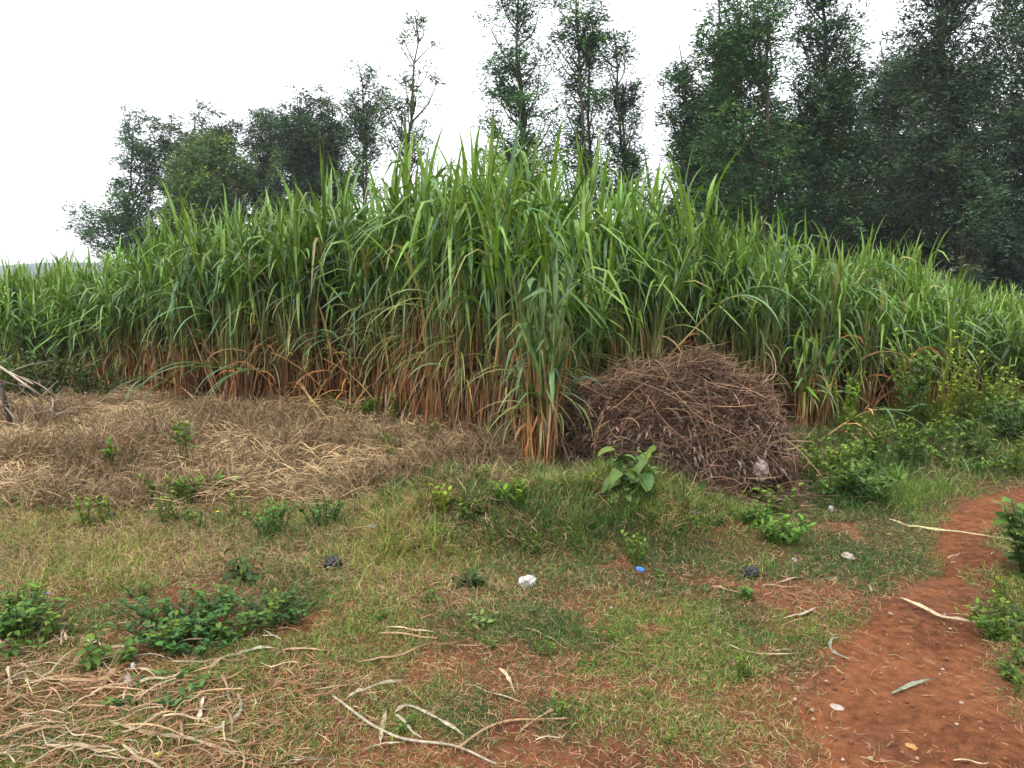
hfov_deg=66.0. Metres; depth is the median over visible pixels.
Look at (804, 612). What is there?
dry leaf
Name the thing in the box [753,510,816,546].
leafy weed
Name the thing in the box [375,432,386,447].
leafy weed
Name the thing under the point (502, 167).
cane grass clump
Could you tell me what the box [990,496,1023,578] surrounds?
leafy bush
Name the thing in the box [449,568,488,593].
leafy weed
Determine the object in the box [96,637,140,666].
leafy weed
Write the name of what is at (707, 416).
brush heap
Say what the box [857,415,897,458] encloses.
leafy weed
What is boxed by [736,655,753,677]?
leafy weed
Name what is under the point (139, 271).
cane grass clump
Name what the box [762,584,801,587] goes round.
dry leaf
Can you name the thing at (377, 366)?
cane grass clump
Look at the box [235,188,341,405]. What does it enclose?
cane grass clump
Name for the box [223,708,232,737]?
dry leaf
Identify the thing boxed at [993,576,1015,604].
leafy weed
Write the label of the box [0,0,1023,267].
sky
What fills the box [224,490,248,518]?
leafy weed
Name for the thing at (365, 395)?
leafy weed
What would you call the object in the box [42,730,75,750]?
dry leaf
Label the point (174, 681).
dry leaf
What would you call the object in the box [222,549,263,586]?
leafy weed
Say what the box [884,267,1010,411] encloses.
cane grass clump
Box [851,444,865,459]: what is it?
leafy weed
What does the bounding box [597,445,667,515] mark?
leafy weed
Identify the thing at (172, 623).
leafy weed
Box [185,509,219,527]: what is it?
leafy weed
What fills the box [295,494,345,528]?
leafy weed
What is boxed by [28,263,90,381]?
cane grass clump
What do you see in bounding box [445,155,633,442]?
cane grass clump
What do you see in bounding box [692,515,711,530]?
leafy weed
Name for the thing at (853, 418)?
leafy weed
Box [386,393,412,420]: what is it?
leafy weed
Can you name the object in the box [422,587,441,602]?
leafy weed
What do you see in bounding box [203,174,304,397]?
cane grass clump
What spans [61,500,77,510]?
leafy weed
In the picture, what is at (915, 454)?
leafy weed
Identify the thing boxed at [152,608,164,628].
leafy weed
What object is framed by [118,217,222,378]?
cane grass clump
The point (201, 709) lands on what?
dry leaf
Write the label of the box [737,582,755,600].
leafy weed
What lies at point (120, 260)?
cane grass clump
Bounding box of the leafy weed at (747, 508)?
[736,507,749,520]
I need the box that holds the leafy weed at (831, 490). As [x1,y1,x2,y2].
[817,459,860,503]
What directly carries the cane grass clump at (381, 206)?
on the ground at (874, 739)
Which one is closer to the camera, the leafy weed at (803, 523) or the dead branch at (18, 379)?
the leafy weed at (803, 523)
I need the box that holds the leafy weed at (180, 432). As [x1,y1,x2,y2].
[166,417,198,464]
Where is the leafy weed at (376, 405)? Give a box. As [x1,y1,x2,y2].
[367,396,382,422]
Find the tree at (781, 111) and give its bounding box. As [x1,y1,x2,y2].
[737,89,813,212]
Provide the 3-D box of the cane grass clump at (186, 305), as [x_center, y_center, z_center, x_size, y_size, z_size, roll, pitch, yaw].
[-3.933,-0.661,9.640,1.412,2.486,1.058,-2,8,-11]
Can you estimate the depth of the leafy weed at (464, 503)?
4.85 m
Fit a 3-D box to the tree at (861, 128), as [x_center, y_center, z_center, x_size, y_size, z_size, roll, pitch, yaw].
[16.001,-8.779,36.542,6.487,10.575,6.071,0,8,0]
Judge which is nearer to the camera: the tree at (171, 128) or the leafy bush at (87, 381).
the leafy bush at (87, 381)
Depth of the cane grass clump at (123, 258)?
10.15 m
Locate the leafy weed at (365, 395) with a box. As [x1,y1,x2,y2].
[355,387,376,412]
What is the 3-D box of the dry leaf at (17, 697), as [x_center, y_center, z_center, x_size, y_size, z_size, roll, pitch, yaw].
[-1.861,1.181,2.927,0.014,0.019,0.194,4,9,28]
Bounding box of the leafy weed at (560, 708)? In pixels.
[549,691,567,716]
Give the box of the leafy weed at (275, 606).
[249,587,284,633]
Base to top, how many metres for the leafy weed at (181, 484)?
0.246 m
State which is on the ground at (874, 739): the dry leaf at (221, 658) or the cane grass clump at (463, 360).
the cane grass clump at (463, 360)
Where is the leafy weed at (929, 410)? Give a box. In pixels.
[913,395,942,428]
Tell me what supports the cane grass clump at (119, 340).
on the ground at (874, 739)
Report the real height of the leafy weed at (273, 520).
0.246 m
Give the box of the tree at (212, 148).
[150,128,262,247]
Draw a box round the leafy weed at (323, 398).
[320,393,335,412]
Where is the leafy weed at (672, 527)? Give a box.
[666,522,683,533]
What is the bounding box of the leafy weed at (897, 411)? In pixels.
[893,403,906,422]
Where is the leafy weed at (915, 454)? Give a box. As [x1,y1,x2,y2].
[885,429,932,468]
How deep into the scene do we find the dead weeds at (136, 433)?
6.25 m
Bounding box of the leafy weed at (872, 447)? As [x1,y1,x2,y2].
[846,433,879,465]
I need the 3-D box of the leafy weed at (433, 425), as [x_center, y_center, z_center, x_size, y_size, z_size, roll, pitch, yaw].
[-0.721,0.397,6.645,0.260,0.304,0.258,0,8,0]
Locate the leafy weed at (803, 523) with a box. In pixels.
[788,514,810,530]
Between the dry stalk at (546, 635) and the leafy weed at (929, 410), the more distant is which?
the leafy weed at (929, 410)
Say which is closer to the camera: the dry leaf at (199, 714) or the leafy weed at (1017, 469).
the dry leaf at (199, 714)
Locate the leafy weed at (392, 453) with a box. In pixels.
[386,446,396,462]
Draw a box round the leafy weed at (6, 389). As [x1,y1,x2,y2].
[0,356,43,398]
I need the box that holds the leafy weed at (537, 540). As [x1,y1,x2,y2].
[529,531,541,545]
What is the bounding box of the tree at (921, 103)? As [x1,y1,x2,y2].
[853,59,973,265]
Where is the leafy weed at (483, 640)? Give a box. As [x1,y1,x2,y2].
[479,635,500,647]
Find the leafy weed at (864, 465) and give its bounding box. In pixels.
[847,457,877,475]
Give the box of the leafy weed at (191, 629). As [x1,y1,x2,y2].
[181,617,195,637]
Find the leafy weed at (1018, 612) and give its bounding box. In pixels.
[1008,604,1023,620]
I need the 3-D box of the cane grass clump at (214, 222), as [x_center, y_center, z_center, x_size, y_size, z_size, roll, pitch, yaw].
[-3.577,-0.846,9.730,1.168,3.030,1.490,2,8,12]
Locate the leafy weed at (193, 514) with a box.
[182,510,203,521]
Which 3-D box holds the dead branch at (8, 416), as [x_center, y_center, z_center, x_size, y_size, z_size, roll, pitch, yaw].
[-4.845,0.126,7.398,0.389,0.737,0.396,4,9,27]
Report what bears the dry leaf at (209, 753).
on the ground at (874, 739)
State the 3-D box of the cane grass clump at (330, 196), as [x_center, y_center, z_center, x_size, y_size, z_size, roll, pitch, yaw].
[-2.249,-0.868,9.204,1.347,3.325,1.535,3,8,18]
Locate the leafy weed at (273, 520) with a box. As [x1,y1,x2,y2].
[243,497,298,538]
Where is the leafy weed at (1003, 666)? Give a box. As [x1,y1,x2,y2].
[995,657,1023,684]
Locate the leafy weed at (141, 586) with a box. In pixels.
[119,579,152,597]
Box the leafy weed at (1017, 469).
[1006,431,1023,477]
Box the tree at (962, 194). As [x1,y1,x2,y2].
[869,0,1023,291]
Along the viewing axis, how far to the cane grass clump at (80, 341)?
10.12 m
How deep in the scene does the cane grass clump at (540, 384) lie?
5.73 m
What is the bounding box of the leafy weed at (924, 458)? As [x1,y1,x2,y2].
[919,451,931,468]
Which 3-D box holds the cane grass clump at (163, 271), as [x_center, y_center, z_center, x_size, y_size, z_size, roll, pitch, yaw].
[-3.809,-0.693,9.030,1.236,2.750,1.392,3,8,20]
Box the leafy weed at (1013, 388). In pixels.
[973,374,1020,426]
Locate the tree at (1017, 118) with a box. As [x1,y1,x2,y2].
[977,52,1023,201]
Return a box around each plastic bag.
[323,555,341,570]
[518,574,536,586]
[741,566,759,577]
[752,459,768,480]
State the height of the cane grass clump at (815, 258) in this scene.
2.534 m
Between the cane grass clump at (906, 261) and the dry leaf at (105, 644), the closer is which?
the dry leaf at (105, 644)
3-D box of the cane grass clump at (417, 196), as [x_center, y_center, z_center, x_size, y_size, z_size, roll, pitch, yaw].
[-0.521,-0.713,7.414,1.627,3.472,2.171,4,9,29]
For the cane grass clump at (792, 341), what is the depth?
8.94 m
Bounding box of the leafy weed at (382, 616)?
[371,609,386,621]
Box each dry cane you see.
[182,314,217,397]
[198,342,232,396]
[208,343,273,401]
[228,361,301,400]
[271,352,334,404]
[285,318,321,400]
[293,339,372,400]
[303,367,346,408]
[322,358,384,416]
[329,348,360,408]
[341,354,370,400]
[645,343,683,359]
[842,355,886,410]
[859,340,889,410]
[859,347,942,409]
[869,373,914,412]
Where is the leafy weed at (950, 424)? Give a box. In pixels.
[935,410,953,442]
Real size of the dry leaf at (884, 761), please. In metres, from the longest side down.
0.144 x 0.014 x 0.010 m
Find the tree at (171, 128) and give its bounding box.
[133,98,269,254]
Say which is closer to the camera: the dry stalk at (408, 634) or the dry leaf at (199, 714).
the dry leaf at (199, 714)
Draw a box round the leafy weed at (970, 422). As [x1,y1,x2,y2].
[951,410,980,435]
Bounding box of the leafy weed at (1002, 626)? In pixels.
[992,614,1010,635]
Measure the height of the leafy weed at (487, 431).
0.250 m
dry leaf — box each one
[0,692,36,708]
[0,725,44,735]
[1,671,52,683]
[2,692,45,705]
[3,715,30,737]
[5,666,11,683]
[6,706,73,732]
[7,663,12,696]
[12,664,45,668]
[15,721,75,727]
[19,637,74,647]
[20,662,62,665]
[20,674,84,686]
[20,741,89,748]
[21,709,63,713]
[21,721,69,729]
[25,745,71,763]
[26,724,65,733]
[33,664,121,680]
[38,648,76,679]
[38,677,73,693]
[40,727,78,747]
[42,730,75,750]
[51,745,109,750]
[55,675,129,689]
[55,704,115,708]
[63,723,91,754]
[65,725,105,739]
[67,743,117,752]
[80,637,128,647]
[84,686,142,689]
[90,677,135,694]
[94,747,126,758]
[95,754,133,759]
[108,706,163,720]
[109,721,249,758]
[110,678,175,711]
[111,703,162,710]
[122,711,166,732]
[122,739,138,767]
[122,743,159,767]
[125,723,190,738]
[131,671,180,686]
[139,717,163,747]
[150,679,195,684]
[163,713,208,718]
[167,702,231,719]
[169,738,210,751]
[180,720,183,746]
[182,688,242,696]
[195,693,242,732]
[197,697,203,722]
[199,658,245,662]
[199,748,221,761]
[207,646,273,673]
[207,748,228,767]
[221,674,230,699]
[221,721,225,740]
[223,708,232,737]
[261,661,295,666]
[278,757,343,764]
[280,647,342,651]
[346,676,414,698]
[356,644,425,662]
[368,738,415,747]
[379,711,386,742]
[394,704,464,735]
[396,714,421,737]
[426,627,518,645]
[467,684,529,703]
[499,668,515,694]
[520,705,562,730]
[711,585,738,592]
[722,642,791,653]
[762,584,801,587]
[778,576,861,582]
[783,604,832,618]
[861,756,905,765]
[892,519,1013,540]
[900,597,997,625]
[954,758,988,763]
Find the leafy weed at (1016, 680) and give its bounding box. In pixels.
[1012,675,1023,697]
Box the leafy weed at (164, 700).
[98,663,218,707]
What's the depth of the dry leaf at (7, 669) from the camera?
3.11 m
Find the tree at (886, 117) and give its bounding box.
[850,42,943,244]
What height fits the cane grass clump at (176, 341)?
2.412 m
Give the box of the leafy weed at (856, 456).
[847,446,859,464]
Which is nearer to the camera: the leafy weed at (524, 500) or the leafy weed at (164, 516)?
the leafy weed at (524, 500)
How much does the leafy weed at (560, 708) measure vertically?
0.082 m
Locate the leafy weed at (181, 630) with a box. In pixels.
[100,582,241,644]
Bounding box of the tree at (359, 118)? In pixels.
[332,59,395,211]
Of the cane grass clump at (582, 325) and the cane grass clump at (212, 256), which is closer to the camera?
the cane grass clump at (582, 325)
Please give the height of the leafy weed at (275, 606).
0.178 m
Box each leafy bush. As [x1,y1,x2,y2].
[0,343,101,400]
[61,362,124,398]
[830,454,907,505]
[881,328,989,430]
[946,364,1023,428]
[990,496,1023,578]
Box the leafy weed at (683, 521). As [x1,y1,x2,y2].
[675,516,689,526]
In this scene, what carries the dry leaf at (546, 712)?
on the ground at (874, 739)
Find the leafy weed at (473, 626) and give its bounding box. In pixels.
[466,621,474,632]
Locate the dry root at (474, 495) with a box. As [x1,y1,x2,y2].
[463,484,490,505]
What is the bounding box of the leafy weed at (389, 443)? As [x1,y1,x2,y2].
[384,434,395,452]
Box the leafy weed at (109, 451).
[101,435,118,471]
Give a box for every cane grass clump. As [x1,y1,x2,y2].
[0,256,39,371]
[0,269,39,379]
[0,270,38,374]
[0,273,33,378]
[0,276,70,385]
[0,288,51,388]
[1,249,40,315]
[1,259,65,378]
[2,266,23,299]
[13,260,43,345]
[13,263,76,377]
[24,265,94,386]
[27,251,101,387]
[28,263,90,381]
[30,255,70,354]
[31,253,78,375]
[35,257,97,383]
[36,272,66,351]
[40,259,130,386]
[47,270,124,387]
[49,251,108,290]
[54,254,133,382]
[62,274,141,393]
[69,247,133,365]
[69,250,165,394]
[87,234,157,384]
[88,258,138,385]
[94,247,180,391]
[97,244,144,293]
[101,210,190,388]
[106,216,190,398]
[108,253,189,392]
[109,241,166,344]
[116,242,165,385]
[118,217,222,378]
[121,201,212,375]
[121,259,165,382]
[125,203,225,403]
[134,227,218,383]
[141,237,213,393]
[153,177,283,404]
[156,197,276,398]
[156,198,248,391]
[156,216,226,400]
[166,186,279,406]
[178,188,262,387]
[190,217,264,394]
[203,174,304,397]
[207,185,275,388]
[209,188,334,409]
[216,194,324,399]
[220,147,386,408]
[230,158,387,406]
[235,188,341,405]
[251,209,277,388]
[254,186,292,378]
[254,205,329,393]
[261,164,334,377]
[264,189,371,390]
[265,205,357,399]
[295,163,444,401]
[300,154,393,411]
[303,197,384,404]
[308,195,408,422]
[309,185,376,364]
[316,158,444,423]
[323,280,383,368]
[333,162,468,409]
[340,111,515,421]
[342,115,532,426]
[345,133,453,411]
[347,112,510,431]
[353,180,453,430]
[354,185,411,247]
[362,103,551,430]
[371,172,403,244]
[375,120,532,442]
[382,138,519,382]
[387,158,498,305]
[408,147,576,432]
[414,140,529,296]
[419,108,578,436]
[428,127,565,420]
[430,173,564,377]
[434,145,586,447]
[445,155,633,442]
[460,251,607,471]
[474,117,614,380]
[481,127,625,415]
[494,233,612,420]
[503,246,642,411]
[505,225,639,389]
[512,134,626,356]
[516,149,645,375]
[516,173,652,382]
[535,142,657,379]
[543,178,638,350]
[557,177,616,367]
[570,209,635,375]
[586,166,739,388]
[587,169,682,376]
[590,158,704,369]
[590,167,685,377]
[606,170,659,353]
[620,137,743,357]
[621,154,729,353]
[622,188,727,365]
[627,201,701,358]
[666,215,771,369]
[684,209,760,374]
[684,232,750,367]
[685,223,728,348]
[686,202,767,364]
[686,221,732,352]
[694,187,807,388]
[704,208,819,410]
[705,224,829,420]
[714,203,831,416]
[728,190,819,387]
[758,227,834,395]
[759,249,836,410]
[760,264,851,397]
[770,241,800,347]
[773,326,870,428]
[778,222,883,423]
[782,241,858,372]
[790,244,881,407]
[801,228,879,406]
[805,215,936,407]
[805,241,889,374]
[828,252,927,415]
[838,251,911,395]
[840,245,914,389]
[842,267,950,404]
[848,283,956,408]
[849,226,951,400]
[872,244,944,398]
[877,238,925,381]
[879,259,957,397]
[883,281,975,392]
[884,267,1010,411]
[909,265,975,393]
[924,272,1013,404]
[937,288,1023,401]
[937,330,992,393]
[956,294,1023,397]
[958,279,1023,398]
[961,317,1005,389]
[972,301,1023,397]
[998,304,1023,393]
[1007,301,1023,384]
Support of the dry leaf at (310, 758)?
on the ground at (874, 739)
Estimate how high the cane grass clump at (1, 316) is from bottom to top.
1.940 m
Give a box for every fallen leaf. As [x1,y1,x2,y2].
[830,703,843,710]
[905,742,917,749]
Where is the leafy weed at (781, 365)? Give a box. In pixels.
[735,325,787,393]
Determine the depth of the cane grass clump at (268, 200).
9.96 m
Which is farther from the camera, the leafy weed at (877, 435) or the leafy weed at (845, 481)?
the leafy weed at (877, 435)
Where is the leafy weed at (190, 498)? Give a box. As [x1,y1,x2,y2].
[183,491,192,505]
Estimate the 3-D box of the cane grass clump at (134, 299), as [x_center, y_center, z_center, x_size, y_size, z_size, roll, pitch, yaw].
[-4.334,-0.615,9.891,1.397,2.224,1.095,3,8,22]
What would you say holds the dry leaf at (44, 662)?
on the ground at (874, 739)
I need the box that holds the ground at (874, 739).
[0,277,1023,767]
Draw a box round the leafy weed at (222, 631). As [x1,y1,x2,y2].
[211,612,256,641]
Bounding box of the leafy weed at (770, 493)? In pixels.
[739,482,803,512]
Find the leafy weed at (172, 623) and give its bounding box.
[141,610,179,653]
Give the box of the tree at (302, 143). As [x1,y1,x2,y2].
[251,79,361,221]
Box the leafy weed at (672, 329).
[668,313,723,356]
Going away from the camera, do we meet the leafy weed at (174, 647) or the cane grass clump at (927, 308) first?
the leafy weed at (174, 647)
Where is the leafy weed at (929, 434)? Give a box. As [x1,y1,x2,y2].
[885,416,963,449]
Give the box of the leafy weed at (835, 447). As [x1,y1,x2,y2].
[802,435,861,473]
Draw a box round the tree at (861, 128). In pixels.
[809,75,903,204]
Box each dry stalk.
[332,694,496,764]
[378,632,437,638]
[384,626,432,631]
[457,717,566,749]
[524,628,565,647]
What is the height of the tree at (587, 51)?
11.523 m
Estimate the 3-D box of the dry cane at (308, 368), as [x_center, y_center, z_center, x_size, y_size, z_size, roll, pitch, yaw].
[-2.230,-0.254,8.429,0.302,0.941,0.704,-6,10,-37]
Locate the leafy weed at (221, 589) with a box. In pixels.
[188,579,241,606]
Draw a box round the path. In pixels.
[789,488,1023,767]
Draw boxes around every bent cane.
[104,375,210,417]
[125,285,332,424]
[133,362,319,420]
[275,328,363,410]
[665,286,812,360]
[819,403,947,440]
[834,254,920,413]
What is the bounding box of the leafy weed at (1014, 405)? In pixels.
[1002,392,1023,416]
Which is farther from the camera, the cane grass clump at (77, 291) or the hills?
the hills
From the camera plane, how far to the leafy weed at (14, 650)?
3.33 m
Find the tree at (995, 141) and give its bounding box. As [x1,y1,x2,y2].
[932,49,1019,292]
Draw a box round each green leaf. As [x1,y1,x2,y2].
[828,637,849,659]
[891,677,939,693]
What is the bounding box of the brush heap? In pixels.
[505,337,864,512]
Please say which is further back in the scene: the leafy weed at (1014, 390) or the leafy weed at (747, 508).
the leafy weed at (1014, 390)
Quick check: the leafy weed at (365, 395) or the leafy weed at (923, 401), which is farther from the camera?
the leafy weed at (365, 395)
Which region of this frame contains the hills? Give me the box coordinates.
[0,262,148,276]
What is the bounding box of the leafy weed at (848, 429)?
[839,422,854,443]
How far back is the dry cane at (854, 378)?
8.50 m
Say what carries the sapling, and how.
on the ground at (874, 739)
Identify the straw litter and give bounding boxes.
[0,443,1023,767]
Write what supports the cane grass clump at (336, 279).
on the ground at (874, 739)
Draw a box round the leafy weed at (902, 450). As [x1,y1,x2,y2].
[894,444,913,464]
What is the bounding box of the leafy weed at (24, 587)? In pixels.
[10,578,28,603]
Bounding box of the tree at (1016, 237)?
[959,0,1023,298]
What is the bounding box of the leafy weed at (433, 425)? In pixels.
[411,411,441,446]
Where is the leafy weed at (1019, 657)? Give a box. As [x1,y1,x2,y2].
[1008,647,1023,667]
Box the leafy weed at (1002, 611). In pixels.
[980,589,1010,622]
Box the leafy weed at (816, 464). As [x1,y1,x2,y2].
[796,445,831,489]
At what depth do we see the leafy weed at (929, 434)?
6.98 m
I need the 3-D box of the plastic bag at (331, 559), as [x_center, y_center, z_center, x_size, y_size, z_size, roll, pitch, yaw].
[-0.981,0.981,4.313,0.108,0.094,0.100,7,11,41]
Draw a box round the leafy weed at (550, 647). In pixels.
[534,640,556,656]
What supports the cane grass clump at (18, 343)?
on the ground at (874, 739)
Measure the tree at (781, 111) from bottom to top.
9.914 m
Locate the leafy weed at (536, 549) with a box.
[519,539,543,552]
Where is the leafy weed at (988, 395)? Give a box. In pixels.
[978,379,1022,426]
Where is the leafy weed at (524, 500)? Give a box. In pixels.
[508,498,526,510]
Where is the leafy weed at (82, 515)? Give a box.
[74,495,94,526]
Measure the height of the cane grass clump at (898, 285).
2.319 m
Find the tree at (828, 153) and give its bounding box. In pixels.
[768,0,892,278]
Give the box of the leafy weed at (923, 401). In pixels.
[903,385,931,426]
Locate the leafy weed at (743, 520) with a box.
[730,509,751,523]
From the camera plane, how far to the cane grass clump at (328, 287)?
8.84 m
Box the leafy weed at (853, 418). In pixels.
[843,408,858,435]
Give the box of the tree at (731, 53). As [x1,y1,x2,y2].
[684,0,816,266]
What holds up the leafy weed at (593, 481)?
on the ground at (874, 739)
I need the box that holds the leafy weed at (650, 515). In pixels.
[642,509,660,520]
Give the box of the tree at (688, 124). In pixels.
[650,34,743,223]
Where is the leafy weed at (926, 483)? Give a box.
[914,479,932,490]
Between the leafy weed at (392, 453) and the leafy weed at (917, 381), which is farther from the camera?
the leafy weed at (917, 381)
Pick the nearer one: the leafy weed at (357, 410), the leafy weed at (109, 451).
the leafy weed at (109, 451)
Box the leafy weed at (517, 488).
[489,477,527,506]
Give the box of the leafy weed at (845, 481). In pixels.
[837,461,860,500]
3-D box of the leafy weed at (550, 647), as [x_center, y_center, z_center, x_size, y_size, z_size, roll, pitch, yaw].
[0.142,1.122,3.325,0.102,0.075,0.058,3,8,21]
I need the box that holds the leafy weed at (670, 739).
[662,726,675,744]
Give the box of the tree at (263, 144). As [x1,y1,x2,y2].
[233,106,290,227]
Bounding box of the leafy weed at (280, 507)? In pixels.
[268,500,293,514]
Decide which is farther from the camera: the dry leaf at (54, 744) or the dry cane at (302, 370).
the dry cane at (302, 370)
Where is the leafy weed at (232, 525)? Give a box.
[219,517,237,531]
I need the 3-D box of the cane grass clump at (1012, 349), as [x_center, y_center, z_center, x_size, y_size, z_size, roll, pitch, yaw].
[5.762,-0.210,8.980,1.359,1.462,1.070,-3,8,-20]
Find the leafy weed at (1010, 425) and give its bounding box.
[975,390,1023,445]
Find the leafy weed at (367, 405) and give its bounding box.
[334,395,384,418]
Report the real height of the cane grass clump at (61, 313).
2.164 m
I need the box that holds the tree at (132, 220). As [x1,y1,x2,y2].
[54,104,168,266]
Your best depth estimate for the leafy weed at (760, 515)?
4.89 m
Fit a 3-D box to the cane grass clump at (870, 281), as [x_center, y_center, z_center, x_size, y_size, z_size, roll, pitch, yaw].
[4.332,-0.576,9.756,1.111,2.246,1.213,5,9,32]
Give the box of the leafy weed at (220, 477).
[211,469,238,495]
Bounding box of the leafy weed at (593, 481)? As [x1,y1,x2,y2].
[584,472,600,493]
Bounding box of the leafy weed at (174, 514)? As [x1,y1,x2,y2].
[167,505,193,522]
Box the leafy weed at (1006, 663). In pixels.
[994,654,1023,678]
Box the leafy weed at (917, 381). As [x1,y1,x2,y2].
[887,345,939,431]
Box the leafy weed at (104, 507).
[93,495,112,522]
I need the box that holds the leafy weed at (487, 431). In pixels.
[480,425,497,438]
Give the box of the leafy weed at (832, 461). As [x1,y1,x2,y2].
[825,447,848,475]
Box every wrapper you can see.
[123,675,132,685]
[636,567,643,571]
[841,552,854,559]
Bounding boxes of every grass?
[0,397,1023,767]
[1,157,1023,380]
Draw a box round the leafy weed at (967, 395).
[956,379,976,411]
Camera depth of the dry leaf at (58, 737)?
2.69 m
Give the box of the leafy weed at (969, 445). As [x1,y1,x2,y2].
[947,420,998,460]
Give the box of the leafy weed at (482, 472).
[473,464,488,487]
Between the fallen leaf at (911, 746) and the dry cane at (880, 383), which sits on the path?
the fallen leaf at (911, 746)
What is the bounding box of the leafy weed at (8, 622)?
[0,579,77,637]
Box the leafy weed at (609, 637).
[604,624,613,641]
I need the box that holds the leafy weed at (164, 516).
[151,490,175,523]
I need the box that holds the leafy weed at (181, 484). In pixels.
[138,473,203,505]
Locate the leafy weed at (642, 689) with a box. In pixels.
[640,686,654,696]
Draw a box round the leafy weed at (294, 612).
[223,578,331,629]
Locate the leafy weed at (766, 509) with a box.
[745,497,771,525]
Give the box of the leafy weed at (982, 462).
[924,443,1019,475]
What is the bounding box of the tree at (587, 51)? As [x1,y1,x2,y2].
[538,0,618,207]
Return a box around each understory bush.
[642,195,708,253]
[686,205,786,259]
[767,208,834,278]
[803,190,891,269]
[850,198,947,279]
[945,199,1023,300]
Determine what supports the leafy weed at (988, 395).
on the ground at (874, 739)
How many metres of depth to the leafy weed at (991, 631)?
3.48 m
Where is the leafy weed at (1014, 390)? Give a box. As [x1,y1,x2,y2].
[1004,372,1023,416]
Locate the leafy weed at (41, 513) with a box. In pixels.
[37,505,56,515]
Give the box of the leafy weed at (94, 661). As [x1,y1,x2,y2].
[76,625,137,670]
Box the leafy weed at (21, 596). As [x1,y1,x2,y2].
[0,583,46,611]
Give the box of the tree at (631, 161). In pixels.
[591,21,669,219]
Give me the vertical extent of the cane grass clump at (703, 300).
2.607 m
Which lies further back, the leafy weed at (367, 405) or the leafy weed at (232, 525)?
the leafy weed at (367, 405)
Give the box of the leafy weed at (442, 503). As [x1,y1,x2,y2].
[427,480,451,513]
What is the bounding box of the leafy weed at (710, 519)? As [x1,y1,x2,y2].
[706,512,727,525]
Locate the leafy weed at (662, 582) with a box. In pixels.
[657,574,668,585]
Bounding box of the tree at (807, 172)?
[775,88,871,234]
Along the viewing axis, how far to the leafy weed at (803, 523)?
4.90 m
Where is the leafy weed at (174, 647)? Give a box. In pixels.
[142,610,246,657]
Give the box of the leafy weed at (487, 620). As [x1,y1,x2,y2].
[466,609,497,625]
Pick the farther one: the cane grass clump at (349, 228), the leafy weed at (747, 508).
the cane grass clump at (349, 228)
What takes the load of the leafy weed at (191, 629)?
on the ground at (874, 739)
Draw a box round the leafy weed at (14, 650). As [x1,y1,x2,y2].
[0,624,46,658]
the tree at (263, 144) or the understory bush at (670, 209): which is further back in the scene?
the tree at (263, 144)
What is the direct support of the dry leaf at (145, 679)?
on the straw litter
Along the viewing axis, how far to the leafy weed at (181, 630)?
3.60 m
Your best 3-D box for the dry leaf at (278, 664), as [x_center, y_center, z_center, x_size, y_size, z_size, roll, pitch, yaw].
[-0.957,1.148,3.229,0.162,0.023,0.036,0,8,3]
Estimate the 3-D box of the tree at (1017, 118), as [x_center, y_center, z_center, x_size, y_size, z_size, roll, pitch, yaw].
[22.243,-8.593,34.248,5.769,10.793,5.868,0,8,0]
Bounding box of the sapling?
[371,9,446,203]
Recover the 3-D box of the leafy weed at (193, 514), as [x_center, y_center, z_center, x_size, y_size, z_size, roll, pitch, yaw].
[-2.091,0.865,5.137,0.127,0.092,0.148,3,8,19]
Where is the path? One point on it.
(967, 736)
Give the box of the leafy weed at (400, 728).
[392,714,413,733]
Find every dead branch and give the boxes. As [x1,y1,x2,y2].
[0,354,52,394]
[0,366,82,410]
[0,379,25,428]
[0,397,23,432]
[1,387,58,429]
[11,371,56,404]
[26,397,78,423]
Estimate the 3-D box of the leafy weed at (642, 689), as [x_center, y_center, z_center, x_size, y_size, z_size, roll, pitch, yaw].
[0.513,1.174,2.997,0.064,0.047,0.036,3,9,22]
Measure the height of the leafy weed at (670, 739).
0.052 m
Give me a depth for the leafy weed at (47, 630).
3.47 m
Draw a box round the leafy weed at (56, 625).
[41,611,81,636]
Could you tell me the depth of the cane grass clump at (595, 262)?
7.30 m
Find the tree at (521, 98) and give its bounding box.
[468,0,581,200]
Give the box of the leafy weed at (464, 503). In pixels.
[457,497,472,508]
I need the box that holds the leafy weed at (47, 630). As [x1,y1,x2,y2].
[15,607,60,642]
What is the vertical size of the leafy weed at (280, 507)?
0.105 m
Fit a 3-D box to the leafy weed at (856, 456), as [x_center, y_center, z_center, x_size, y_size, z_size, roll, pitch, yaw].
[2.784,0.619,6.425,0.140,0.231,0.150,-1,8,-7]
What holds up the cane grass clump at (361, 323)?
on the ground at (874, 739)
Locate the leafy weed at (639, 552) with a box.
[621,529,647,564]
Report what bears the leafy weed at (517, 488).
on the ground at (874, 739)
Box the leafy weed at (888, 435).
[875,429,890,451]
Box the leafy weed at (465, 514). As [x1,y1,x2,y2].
[455,499,486,520]
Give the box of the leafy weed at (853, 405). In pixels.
[829,367,866,430]
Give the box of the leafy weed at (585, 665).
[576,654,600,670]
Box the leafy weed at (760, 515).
[748,506,768,519]
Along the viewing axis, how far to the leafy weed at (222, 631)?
3.50 m
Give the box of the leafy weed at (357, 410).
[355,406,365,421]
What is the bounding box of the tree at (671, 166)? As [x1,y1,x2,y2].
[657,129,699,211]
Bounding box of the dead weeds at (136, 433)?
[0,384,593,514]
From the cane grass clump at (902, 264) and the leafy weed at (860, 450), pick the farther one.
the cane grass clump at (902, 264)
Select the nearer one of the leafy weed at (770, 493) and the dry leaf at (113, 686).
the dry leaf at (113, 686)
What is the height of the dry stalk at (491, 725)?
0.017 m
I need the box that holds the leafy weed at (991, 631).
[954,597,1023,653]
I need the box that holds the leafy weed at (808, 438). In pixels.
[804,433,815,451]
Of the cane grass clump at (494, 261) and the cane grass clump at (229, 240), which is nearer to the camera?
the cane grass clump at (494, 261)
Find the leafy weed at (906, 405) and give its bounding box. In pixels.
[894,395,926,415]

